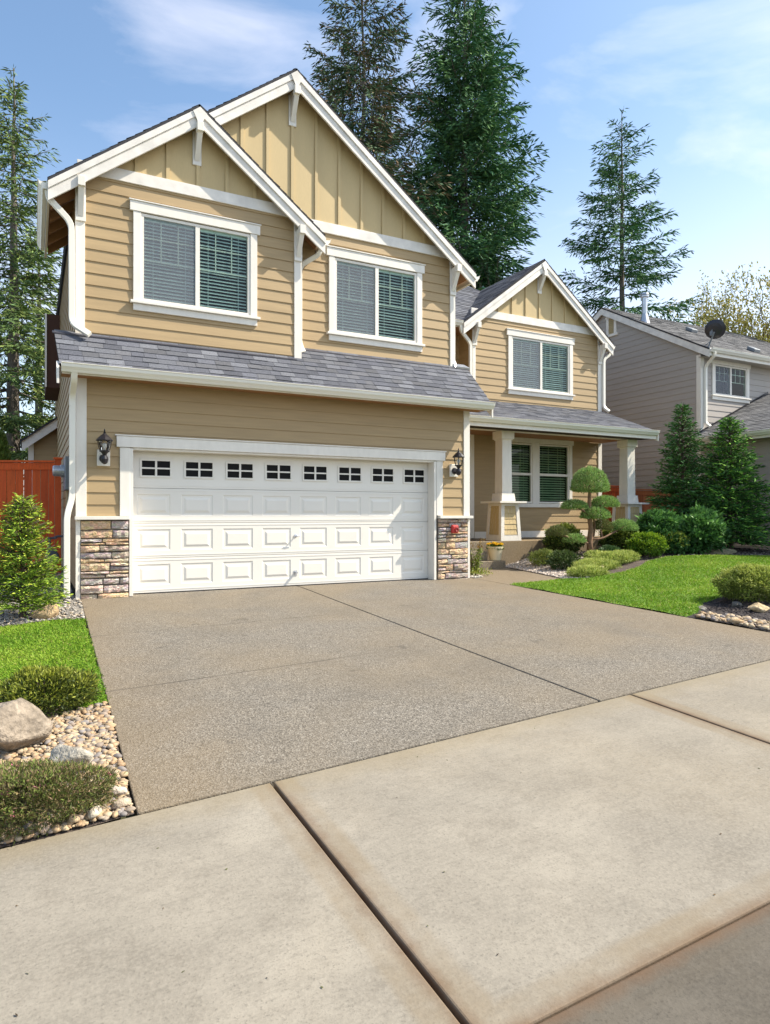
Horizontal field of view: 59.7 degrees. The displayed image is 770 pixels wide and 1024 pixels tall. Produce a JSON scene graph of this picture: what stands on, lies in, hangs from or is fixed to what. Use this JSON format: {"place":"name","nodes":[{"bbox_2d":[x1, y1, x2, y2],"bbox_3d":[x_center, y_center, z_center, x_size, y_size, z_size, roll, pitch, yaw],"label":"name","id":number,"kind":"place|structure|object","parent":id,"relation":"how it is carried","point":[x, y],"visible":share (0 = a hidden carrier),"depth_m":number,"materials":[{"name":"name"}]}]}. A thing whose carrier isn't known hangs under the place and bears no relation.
{"place":"outdoors","nodes":[
{"label":"outdoors","id":0,"kind":"place"},
{"bbox_2d":[0,573,84,625],"bbox_3d":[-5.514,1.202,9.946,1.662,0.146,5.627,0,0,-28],"label":"gravel","id":1,"kind":"structure","parent":0,"point":[81,614],"depth_m":8.18,"materials":[{"name":"beige gravel"}]},
{"bbox_2d":[0,492,72,620],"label":"young conifer","id":2,"kind":"object","parent":1,"relation":"on","point":[20,513],"visible":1,"depth_m":7.77,"materials":[{"name":"green plant"}]},
{"bbox_2d":[29,604,58,620],"bbox_3d":[-3.950,1.176,7.816,0.340,0.218,0.155,0,0,-44],"label":"boulder","id":3,"kind":"object","parent":1,"relation":"on","point":[50,611],"visible":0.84,"depth_m":7.78,"materials":[{"name":"beige stone"}]},
{"bbox_2d":[45,535,63,568],"bbox_3d":[-5.966,0.822,12.141,0.343,0.800,0.285,0,0,-28],"label":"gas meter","id":4,"kind":"object","parent":1,"relation":"on","point":[52,552],"visible":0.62,"depth_m":12.07,"materials":[{"name":"grey metal"}]},
{"bbox_2d":[0,660,769,1023],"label":"sidewalk","id":5,"kind":"structure","parent":0,"point":[538,870],"depth_m":2.92,"materials":[{"name":"concrete"}]},
{"bbox_2d":[0,563,769,848],"bbox_3d":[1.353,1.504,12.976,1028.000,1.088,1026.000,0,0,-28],"label":"ground","id":6,"kind":"structure","parent":0,"point":[73,589],"depth_m":8.13,"materials":[{"name":"soil"}]},
{"bbox_2d":[0,430,11,523],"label":"thuja","id":7,"kind":"object","parent":6,"relation":"on","point":[5,451],"visible":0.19,"depth_m":16.91,"materials":[{"name":"green plant"}]},
{"bbox_2d":[0,223,57,451],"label":"fir tree","id":8,"kind":"object","parent":6,"relation":"on","point":[37,409],"visible":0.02,"depth_m":23.97,"materials":[{"name":"green plant"}]},
{"bbox_2d":[0,457,62,573],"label":"wooden fence","id":9,"kind":"object","parent":6,"relation":"on","point":[20,477],"visible":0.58,"depth_m":12.73,"materials":[{"name":"red wood"}]},
{"bbox_2d":[0,64,63,543],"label":"fir tree","id":10,"kind":"object","parent":6,"relation":"on","point":[12,421],"visible":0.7,"depth_m":19.64,"materials":[{"name":"green plant"}]},
{"bbox_2d":[0,618,110,706],"bbox_3d":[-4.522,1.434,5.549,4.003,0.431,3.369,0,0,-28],"label":"grass","id":11,"kind":"structure","parent":6,"relation":"on","point":[61,634],"depth_m":6.63,"materials":[{"name":"green plant"}]},
{"bbox_2d":[0,704,133,847],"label":"garden bed","id":12,"kind":"object","parent":6,"relation":"on","point":[96,822],"visible":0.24,"depth_m":3.48,"materials":[{"name":"soil"}]},
{"bbox_2d":[0,698,52,752],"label":"boulder","id":13,"kind":"object","parent":12,"relation":"on","point":[24,723],"visible":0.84,"depth_m":4.27,"materials":[{"name":"beige stone"}]},
{"bbox_2d":[37,821,52,832],"bbox_3d":[-1.716,1.593,3.393,0.054,0.053,0.087,0,0,11],"label":"cobble","id":14,"kind":"object","parent":12,"relation":"on","point":[45,829],"visible":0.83,"depth_m":3.38,"materials":[{"name":"grey stone"}]},
{"bbox_2d":[0,663,102,715],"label":"dwarf shrub","id":15,"kind":"object","parent":12,"relation":"on","point":[41,687],"visible":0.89,"depth_m":4.91,"materials":[{"name":"green plant"}]},
{"bbox_2d":[0,753,125,844],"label":"heather bush","id":16,"kind":"object","parent":12,"relation":"on","point":[31,781],"visible":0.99,"depth_m":3.44,"materials":[{"name":"green plant"}]},
{"bbox_2d":[0,701,135,843],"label":"pebbles","id":17,"kind":"object","parent":12,"relation":"on","point":[90,721],"visible":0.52,"depth_m":4.29,"materials":[{"name":"beige gravel"}]},
{"bbox_2d":[110,786,127,796],"bbox_3d":[-1.490,1.555,3.738,0.106,0.062,0.082,0,0,-28],"label":"cobble","id":18,"kind":"object","parent":17,"relation":"on","point":[121,790],"visible":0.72,"depth_m":3.72,"materials":[{"name":"white stone"}]},
{"bbox_2d":[50,744,93,770],"bbox_3d":[-1.883,1.507,4.021,0.253,0.222,0.216,0,0,-28],"label":"boulder","id":19,"kind":"object","parent":12,"relation":"on","point":[62,752],"visible":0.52,"depth_m":3.97,"materials":[{"name":"grey stone"}]},
{"bbox_2d":[69,814,79,822],"bbox_3d":[-1.606,1.583,3.469,0.055,0.054,0.091,0,0,-28],"label":"cobble","id":20,"kind":"object","parent":12,"relation":"on","point":[73,820],"visible":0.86,"depth_m":3.44,"materials":[{"name":"beige stone"}]},
{"bbox_2d":[87,805,102,818],"bbox_3d":[-1.521,1.577,3.523,0.062,0.058,0.114,0,0,-6],"label":"cobble","id":21,"kind":"object","parent":12,"relation":"on","point":[95,811],"visible":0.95,"depth_m":3.50,"materials":[{"name":"white stone"}]},
{"bbox_2d":[111,797,131,808],"bbox_3d":[-1.421,1.573,3.623,0.105,0.057,0.066,0,0,-28],"label":"cobble","id":22,"kind":"object","parent":12,"relation":"on","point":[123,802],"visible":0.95,"depth_m":3.60,"materials":[{"name":"beige stone"}]},
{"bbox_2d":[20,68,659,598],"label":"house","id":23,"kind":"structure","parent":6,"relation":"on","point":[286,344],"depth_m":10.65,"materials":[{"name":"beige wood"}]},
{"bbox_2d":[52,456,68,504],"bbox_3d":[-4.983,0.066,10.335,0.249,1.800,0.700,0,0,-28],"label":"electric meter","id":24,"kind":"object","parent":23,"relation":"attached to","point":[61,470],"visible":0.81,"depth_m":10.27,"materials":[{"name":"grey metal"}]},
{"bbox_2d":[96,429,112,465],"bbox_3d":[-3.761,-0.868,9.000,0.216,0.490,0.281,0,0,-28],"label":"wall lantern","id":25,"kind":"object","parent":23,"relation":"attached to","point":[103,457],"depth_m":8.96,"materials":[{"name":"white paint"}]},
{"bbox_2d":[129,197,260,326],"bbox_3d":[-2.924,-3.643,10.222,1.920,1.567,0.775,0,0,-28],"label":"window","id":26,"kind":"structure","parent":23,"relation":"in","point":[181,268],"depth_m":10.10,"materials":[{"name":"white paint"}]},
{"bbox_2d":[133,451,427,593],"bbox_3d":[-1.410,0.142,10.591,4.885,2.050,0.125,0,0,-28],"label":"garage door","id":27,"kind":"structure","parent":23,"relation":"in","point":[202,522],"depth_m":10.43,"materials":[{"name":"white metal"}]},
{"bbox_2d":[326,245,425,351],"bbox_3d":[-0.292,-3.638,11.878,1.920,1.567,0.775,0,0,-28],"label":"window","id":28,"kind":"structure","parent":23,"relation":"in","point":[370,305],"depth_m":11.78,"materials":[{"name":"white paint"}]},
{"bbox_2d":[451,525,458,532],"bbox_3d":[1.215,0.298,11.667,0.135,0.145,0.087,0,0,-28],"label":"alarm bell","id":29,"kind":"object","parent":23,"relation":"attached to","point":[454,528],"visible":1,"depth_m":11.64,"materials":[{"name":"red plastic"}]},
{"bbox_2d":[449,448,464,476],"bbox_3d":[1.255,-0.860,11.631,0.216,0.490,0.281,0,0,-28],"label":"wall lantern","id":30,"kind":"object","parent":23,"relation":"attached to","point":[454,470],"depth_m":11.59,"materials":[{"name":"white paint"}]},
{"bbox_2d":[486,542,503,560],"bbox_3d":[2.278,0.804,13.921,0.397,0.392,0.390,0,0,-28],"label":"flower pot","id":31,"kind":"object","parent":23,"relation":"on","point":[495,549],"visible":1,"depth_m":13.81,"materials":[{"name":"beige ceramic"}]},
{"bbox_2d":[506,328,574,399],"bbox_3d":[3.710,-3.622,16.896,2.170,1.567,0.775,0,0,-28],"label":"window","id":32,"kind":"structure","parent":23,"relation":"in","point":[536,368],"depth_m":16.80,"materials":[{"name":"white paint"}]},
{"bbox_2d":[511,437,573,506],"bbox_3d":[3.540,-0.974,16.802,2.460,1.720,0.770,0,0,-28],"label":"window","id":33,"kind":"structure","parent":23,"relation":"in","point":[541,473],"depth_m":16.82,"materials":[{"name":"white paint"}]},
{"bbox_2d":[302,0,458,245],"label":"fir tree","id":34,"kind":"object","parent":6,"relation":"on","point":[385,141],"visible":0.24,"depth_m":25.41,"materials":[{"name":"green plant"}]},
{"bbox_2d":[391,0,552,289],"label":"fir tree","id":35,"kind":"object","parent":6,"relation":"on","point":[464,138],"visible":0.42,"depth_m":26.84,"materials":[{"name":"green plant"}]},
{"bbox_2d":[472,244,500,290],"bbox_3d":[3.826,-4.587,24.651,5.800,11.618,8.426,0,0,45],"label":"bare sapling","id":36,"kind":"object","parent":6,"relation":"on","point":[486,268],"visible":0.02,"depth_m":25.63,"materials":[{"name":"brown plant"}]},
{"bbox_2d":[602,485,618,535],"bbox_3d":[6.179,0.134,19.238,2.520,1.920,0.160,0,0,-28],"label":"wooden fence","id":37,"kind":"object","parent":6,"relation":"on","point":[614,491],"visible":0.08,"depth_m":19.40,"materials":[{"name":"red wood"}]},
{"bbox_2d":[558,108,708,324],"bbox_3d":[9.564,-7.467,26.868,7.236,17.574,7.074,0,0,-28],"label":"fir tree","id":38,"kind":"object","parent":6,"relation":"on","point":[640,277],"visible":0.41,"depth_m":26.66,"materials":[{"name":"green plant"}]},
{"bbox_2d":[506,547,769,578],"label":"garden bed","id":39,"kind":"object","parent":6,"relation":"on","point":[627,565],"visible":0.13,"depth_m":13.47,"materials":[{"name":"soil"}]},
{"bbox_2d":[541,522,584,552],"bbox_3d":[3.873,0.577,14.529,0.921,0.753,0.960,0,0,25],"label":"box shrub","id":40,"kind":"object","parent":39,"relation":"on","point":[552,543],"visible":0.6,"depth_m":14.37,"materials":[{"name":"green plant"}]},
{"bbox_2d":[545,549,582,570],"bbox_3d":[3.479,0.932,13.023,0.786,0.454,0.721,0,0,-2],"label":"shrub","id":41,"kind":"object","parent":39,"relation":"on","point":[562,558],"visible":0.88,"depth_m":12.87,"materials":[{"name":"green plant"}]},
{"bbox_2d":[564,564,610,577],"bbox_3d":[3.607,1.063,11.997,1.032,0.301,0.630,0,0,-28],"label":"heather mound","id":42,"kind":"object","parent":39,"relation":"on","point":[584,570],"visible":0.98,"depth_m":11.86,"materials":[{"name":"green plant"}]},
{"bbox_2d":[583,549,600,557],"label":"shrub","id":43,"kind":"object","parent":39,"relation":"on","point":[590,552],"visible":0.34,"depth_m":13.41,"materials":[{"name":"green plant"}]},
{"bbox_2d":[545,465,639,550],"bbox_3d":[4.318,-0.014,14.027,2.550,1.959,0.866,0,0,-28],"label":"topiary pine","id":44,"kind":"object","parent":39,"relation":"on","point":[595,508],"visible":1,"depth_m":13.91,"materials":[{"name":"green plant"}]},
{"bbox_2d":[571,557,621,569],"bbox_3d":[4.017,0.996,12.749,1.277,0.325,0.763,0,0,-28],"label":"heather mound","id":45,"kind":"object","parent":39,"relation":"on","point":[609,564],"visible":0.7,"depth_m":12.65,"materials":[{"name":"green plant"}]},
{"bbox_2d":[596,544,620,550],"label":"shrub","id":46,"kind":"object","parent":39,"relation":"on","point":[608,547],"visible":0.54,"depth_m":13.90,"materials":[{"name":"green plant"}]},
{"bbox_2d":[586,550,631,565],"bbox_3d":[4.476,0.911,13.371,1.120,0.350,0.765,0,0,-28],"label":"heather mound","id":47,"kind":"object","parent":39,"relation":"on","point":[613,555],"visible":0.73,"depth_m":13.20,"materials":[{"name":"green plant"}]},
{"bbox_2d":[596,525,641,550],"bbox_3d":[5.285,0.574,15.051,1.130,0.764,1.051,0,0,-28],"label":"box shrub","id":48,"kind":"object","parent":39,"relation":"on","point":[617,538],"visible":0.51,"depth_m":14.78,"materials":[{"name":"green plant"}]},
{"bbox_2d":[614,549,641,561],"bbox_3d":[4.879,0.896,13.692,0.901,0.312,0.646,0,0,-28],"label":"heather mound","id":49,"kind":"object","parent":39,"relation":"on","point":[634,555],"visible":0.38,"depth_m":13.57,"materials":[{"name":"green plant"}]},
{"bbox_2d":[623,531,669,557],"bbox_3d":[5.554,0.695,14.316,1.005,0.605,0.919,0,0,-28],"label":"boxwood ball","id":50,"kind":"object","parent":39,"relation":"on","point":[649,543],"visible":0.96,"depth_m":14.11,"materials":[{"name":"green plant"}]},
{"bbox_2d":[634,507,689,553],"bbox_3d":[6.172,0.415,15.108,1.419,1.081,1.240,0,0,-28],"label":"laurel hedge","id":51,"kind":"object","parent":39,"relation":"on","point":[657,520],"visible":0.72,"depth_m":14.77,"materials":[{"name":"green plant"}]},
{"bbox_2d":[664,531,690,554],"bbox_3d":[6.321,0.669,14.793,0.879,0.628,0.896,0,0,-28],"label":"leafy shrub","id":52,"kind":"object","parent":39,"relation":"on","point":[679,546],"visible":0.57,"depth_m":14.54,"materials":[{"name":"green plant"}]},
{"bbox_2d":[645,402,726,550],"bbox_3d":[7.098,-0.801,16.194,2.297,3.732,2.132,0,0,-28],"label":"garden fir","id":53,"kind":"object","parent":39,"relation":"on","point":[674,488],"visible":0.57,"depth_m":16.02,"materials":[{"name":"green plant"}]},
{"bbox_2d":[670,500,731,553],"bbox_3d":[7.038,0.381,15.086,1.548,1.322,1.392,0,0,-28],"label":"laurel hedge","id":54,"kind":"object","parent":39,"relation":"on","point":[705,529],"visible":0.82,"depth_m":14.72,"materials":[{"name":"green plant"}]},
{"bbox_2d":[699,548,736,554],"bbox_3d":[7.399,0.877,14.949,0.761,0.177,0.397,0,0,3],"label":"boulder","id":55,"kind":"object","parent":39,"relation":"on","point":[726,551],"visible":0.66,"depth_m":14.84,"materials":[{"name":"grey stone"}]},
{"bbox_2d":[682,415,769,549],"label":"garden fir","id":56,"kind":"object","parent":39,"relation":"on","point":[731,497],"visible":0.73,"depth_m":15.60,"materials":[{"name":"green plant"}]},
{"bbox_2d":[510,554,769,616],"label":"grass","id":57,"kind":"structure","parent":6,"relation":"on","point":[634,579],"depth_m":10.74,"materials":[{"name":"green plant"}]},
{"bbox_2d":[635,489,678,513],"bbox_3d":[7.624,0.203,18.991,0.130,1.780,1.620,0,0,-28],"label":"wooden fence","id":58,"kind":"object","parent":6,"relation":"on","point":[641,494],"visible":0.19,"depth_m":19.24,"materials":[{"name":"red wood"}]},
{"bbox_2d":[592,292,769,549],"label":"house","id":59,"kind":"structure","parent":6,"relation":"on","point":[658,370],"depth_m":19.56,"materials":[{"name":"beige wood"}]},
{"bbox_2d":[704,319,725,346],"bbox_3d":[8.992,-4.809,18.156,0.540,0.731,0.472,0,0,-28],"label":"satellite dish","id":60,"kind":"object","parent":59,"relation":"on","point":[715,328],"visible":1,"depth_m":18.06,"materials":[{"name":"grey metal"}]},
{"bbox_2d":[711,359,751,403],"bbox_3d":[9.618,-3.699,19.261,1.730,1.157,0.775,0,0,-28],"label":"window","id":61,"kind":"structure","parent":59,"relation":"in","point":[731,384],"depth_m":19.24,"materials":[{"name":"white paint"}]},
{"bbox_2d":[653,261,769,342],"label":"budding tree","id":62,"kind":"object","parent":6,"relation":"on","point":[705,319],"visible":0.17,"depth_m":25.55,"materials":[{"name":"green plant"}]},
{"bbox_2d":[687,593,769,631],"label":"mulch bed","id":63,"kind":"object","parent":6,"relation":"on","point":[710,603],"visible":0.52,"depth_m":8.36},
{"bbox_2d":[695,611,769,629],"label":"pebbles","id":64,"kind":"object","parent":63,"relation":"on","point":[749,621],"visible":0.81,"depth_m":7.67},
{"bbox_2d":[732,601,741,606],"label":"boulder","id":65,"kind":"object","parent":63,"relation":"on","point":[736,604],"visible":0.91,"depth_m":8.55,"materials":[{"name":"grey stone"}]},
{"bbox_2d":[706,560,769,602],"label":"rounded shrub","id":66,"kind":"object","parent":63,"relation":"on","point":[741,577],"visible":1,"depth_m":8.77,"materials":[{"name":"green plant"}]},
{"bbox_2d":[732,619,743,625],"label":"cobble","id":67,"kind":"object","parent":63,"relation":"on","point":[736,621],"visible":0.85,"depth_m":7.50,"materials":[{"name":"beige stone"}]},
{"bbox_2d":[748,602,769,612],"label":"boulder","id":68,"kind":"object","parent":63,"relation":"on","point":[758,607],"visible":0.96,"depth_m":8.15,"materials":[{"name":"beige stone"}]},
{"bbox_2d":[0,0,769,448],"label":"sky","id":69,"kind":"structure","parent":0,"point":[105,73],"materials":[{"name":"blue"}]},
{"bbox_2d":[81,578,769,815],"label":"driveway","id":70,"kind":"structure","parent":0,"point":[234,702],"depth_m":6.05,"materials":[{"name":"concrete"}]},
{"bbox_2d":[470,574,482,577],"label":"gravel","id":71,"kind":"structure","parent":0,"point":[474,576],"depth_m":12.07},
{"bbox_2d":[470,568,557,586],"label":"path","id":72,"kind":"structure","parent":0,"point":[507,576],"depth_m":12.19,"materials":[{"name":"concrete"}]},
{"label":"gravel strip","id":73,"kind":"structure","parent":72,"relation":"on","visible":0},
{"bbox_2d":[470,538,492,575],"bbox_3d":[1.667,0.826,12.280,0.574,0.829,0.634,0,0,27],"label":"corner plant","id":74,"kind":"object","parent":73,"relation":"on","point":[476,569],"visible":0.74,"depth_m":12.31,"materials":[{"name":"green plant"}]},
{"bbox_2d":[506,556,589,578],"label":"gravel","id":75,"kind":"structure","parent":0,"point":[528,566],"depth_m":13.23,"materials":[{"name":"white gravel"}]},
{"bbox_2d":[528,548,556,564],"bbox_3d":[3.223,0.914,13.620,0.717,0.410,0.657,0,0,-28],"label":"shrub","id":76,"kind":"object","parent":75,"relation":"on","point":[538,556],"visible":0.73,"depth_m":13.52,"materials":[{"name":"green plant"}]},
{"bbox_2d":[539,904,769,1023],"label":"street gutter","id":77,"kind":"object","parent":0,"point":[721,976],"visible":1,"depth_m":2.27,"materials":[{"name":"concrete"}]}
]}

